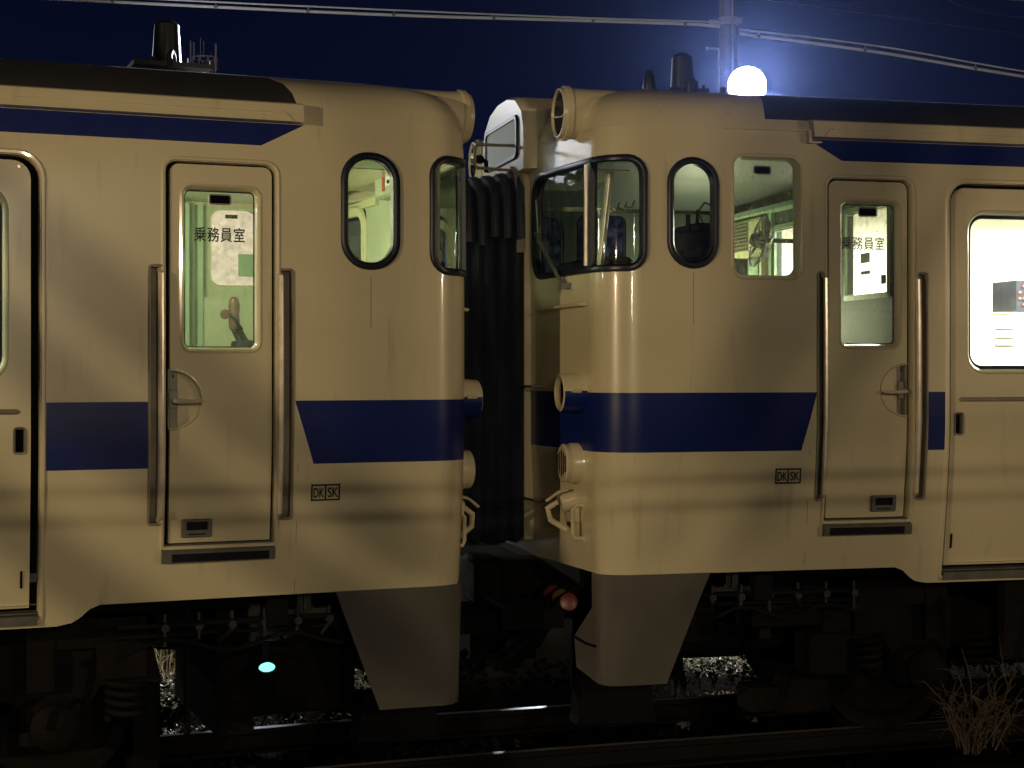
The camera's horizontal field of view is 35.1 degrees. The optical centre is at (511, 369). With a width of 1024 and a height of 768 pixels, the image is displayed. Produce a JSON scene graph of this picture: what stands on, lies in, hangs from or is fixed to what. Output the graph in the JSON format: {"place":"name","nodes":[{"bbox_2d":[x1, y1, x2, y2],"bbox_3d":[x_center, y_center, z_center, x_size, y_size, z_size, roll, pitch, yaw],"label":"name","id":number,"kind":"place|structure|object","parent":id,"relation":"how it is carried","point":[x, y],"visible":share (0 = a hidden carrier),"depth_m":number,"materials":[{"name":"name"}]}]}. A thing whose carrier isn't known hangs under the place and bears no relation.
{"place":"outdoors","nodes":[
{"label":"outdoors","id":0,"kind":"place"},
{"bbox_2d":[0,0,1023,284],"label":"sky","id":1,"kind":"structure","parent":0,"point":[495,62],"materials":[{"name":"blue"}]},
{"bbox_2d":[153,542,1023,767],"bbox_3d":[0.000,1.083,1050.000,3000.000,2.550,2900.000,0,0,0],"label":"ground","id":2,"kind":"structure","parent":0,"point":[554,647],"depth_m":10.69,"materials":[{"name":"black gravel"}]},
{"bbox_2d":[190,38,218,263],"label":"aerial tower","id":3,"kind":"structure","parent":2,"relation":"on","point":[215,64],"depth_m":59.55,"materials":[{"name":"silver metal"}]},
{"bbox_2d":[154,649,986,734],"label":"dry grass","id":4,"kind":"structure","parent":2,"relation":"on","point":[162,663],"depth_m":11.28,"materials":[{"name":"plant"}]},
{"bbox_2d":[121,656,1021,767],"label":"ballast","id":5,"kind":"structure","parent":2,"relation":"on","point":[465,742],"depth_m":9.91,"materials":[{"name":"grey gravel"}]},
{"bbox_2d":[160,657,1021,734],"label":"leaf litter","id":6,"kind":"object","parent":2,"relation":"on","point":[364,684],"visible":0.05,"depth_m":11.07,"materials":[{"name":"plant"}]},
{"bbox_2d":[706,0,741,92],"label":"utility pole","id":7,"kind":"object","parent":2,"relation":"on","point":[729,20],"visible":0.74,"depth_m":25.37,"materials":[{"name":"concrete"}]},
{"bbox_2d":[57,0,719,27],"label":"overhead cable","id":8,"kind":"object","parent":7,"relation":"attached to","point":[608,20],"visible":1,"depth_m":25.29,"materials":[{"name":"grey metal"}]},
{"bbox_2d":[727,66,766,94],"bbox_3d":[3.463,-4.339,24.960,0.527,0.595,0.846,0,0,-30],"label":"flood light","id":9,"kind":"object","parent":7,"relation":"attached to","point":[747,80],"visible":0.73,"depth_m":24.68,"materials":[{"name":"glass"}]},
{"bbox_2d":[739,28,1023,77],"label":"overhead cable","id":10,"kind":"object","parent":7,"relation":"attached to","point":[758,35],"visible":1,"depth_m":25.29,"materials":[{"name":"grey metal"}]},
{"bbox_2d":[916,646,1023,754],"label":"dry bush","id":11,"kind":"object","parent":2,"relation":"on","point":[965,740],"visible":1,"depth_m":7.39,"materials":[{"name":"brown plant"}]},
{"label":"sleepers","id":12,"kind":"object","parent":2,"relation":"on","visible":0},
{"bbox_2d":[102,675,1023,767],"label":"rail","id":13,"kind":"object","parent":12,"relation":"on","point":[259,740],"visible":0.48,"depth_m":9.89,"materials":[{"name":"metal"}]},
{"bbox_2d":[305,714,1023,767],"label":"rail","id":14,"kind":"object","parent":12,"relation":"on","point":[709,750],"visible":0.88,"depth_m":9.14,"materials":[{"name":"brown"}]},
{"bbox_2d":[0,20,499,767],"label":"railcar","id":15,"kind":"object","parent":14,"relation":"on","point":[242,494],"visible":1,"depth_m":7.63,"materials":[{"name":"beige paint"}]},
{"bbox_2d":[0,159,30,608],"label":"passenger door","id":16,"kind":"structure","parent":15,"relation":"in","point":[15,179],"depth_m":7.16,"materials":[{"name":"beige paint"}]},
{"bbox_2d":[167,164,271,542],"bbox_3d":[-1.351,-0.075,7.505,0.481,1.745,0.132,0,0,-22],"label":"crew door","id":17,"kind":"structure","parent":15,"relation":"in","point":[219,453],"depth_m":7.50,"materials":[{"name":"beige paint"}]},
{"bbox_2d":[210,206,252,286],"bbox_3d":[-1.772,-0.780,10.378,0.359,0.524,0.044,0,0,-22],"label":"drop window","id":18,"kind":"structure","parent":15,"relation":"in","point":[224,258],"depth_m":10.38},
{"bbox_2d":[341,152,400,269],"bbox_3d":[-0.682,-0.761,7.767,0.298,0.566,0.066,0,0,-22],"label":"side window","id":19,"kind":"structure","parent":15,"relation":"in","point":[395,195],"depth_m":7.76,"materials":[{"name":"black rubber"}]},
{"bbox_2d":[461,143,525,545],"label":"gangway bellows","id":20,"kind":"object","parent":15,"relation":"attached to","point":[493,286],"visible":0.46,"depth_m":8.98,"materials":[{"name":"rubber"}]},
{"bbox_2d":[458,53,1023,728],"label":"railcar","id":21,"kind":"object","parent":14,"relation":"on","point":[772,385],"visible":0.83,"depth_m":8.45,"materials":[{"name":"beige paint"}]},
{"bbox_2d":[597,215,625,256],"bbox_3d":[0.604,-0.770,11.002,0.374,0.584,0.042,0,0,-14],"label":"train seat","id":22,"kind":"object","parent":21,"relation":"in","point":[616,232],"depth_m":11.04,"materials":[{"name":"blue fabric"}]},
{"bbox_2d":[667,157,719,268],"bbox_3d":[0.908,-0.791,8.161,0.282,0.566,0.066,0,0,-14],"label":"side window","id":23,"kind":"structure","parent":21,"relation":"in","point":[711,173],"depth_m":8.15,"materials":[{"name":"black rubber"}]},
{"bbox_2d":[731,153,803,279],"bbox_3d":[1.292,-0.780,8.279,0.399,0.646,0.093,0,0,-14],"label":"drop window","id":24,"kind":"structure","parent":21,"relation":"in","point":[797,172],"depth_m":8.29,"materials":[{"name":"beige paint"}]},
{"bbox_2d":[824,181,907,517],"bbox_3d":[1.842,-0.104,8.404,0.444,1.745,0.132,0,0,-14],"label":"crew door","id":25,"kind":"structure","parent":21,"relation":"in","point":[868,391],"depth_m":8.40,"materials":[{"name":"beige paint"}]},
{"bbox_2d":[942,188,1023,564],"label":"passenger door","id":26,"kind":"structure","parent":21,"relation":"in","point":[984,517],"depth_m":8.58,"materials":[{"name":"beige paint"}]},
{"bbox_2d":[768,0,1023,34],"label":"thin wire","id":27,"kind":"object","parent":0,"point":[896,17],"visible":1,"depth_m":41.99,"materials":[{"name":"grey metal"}]},
{"bbox_2d":[949,0,1023,17],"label":"thin wire","id":28,"kind":"object","parent":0,"point":[984,11],"visible":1,"depth_m":43.99,"materials":[{"name":"grey metal"}]}
]}

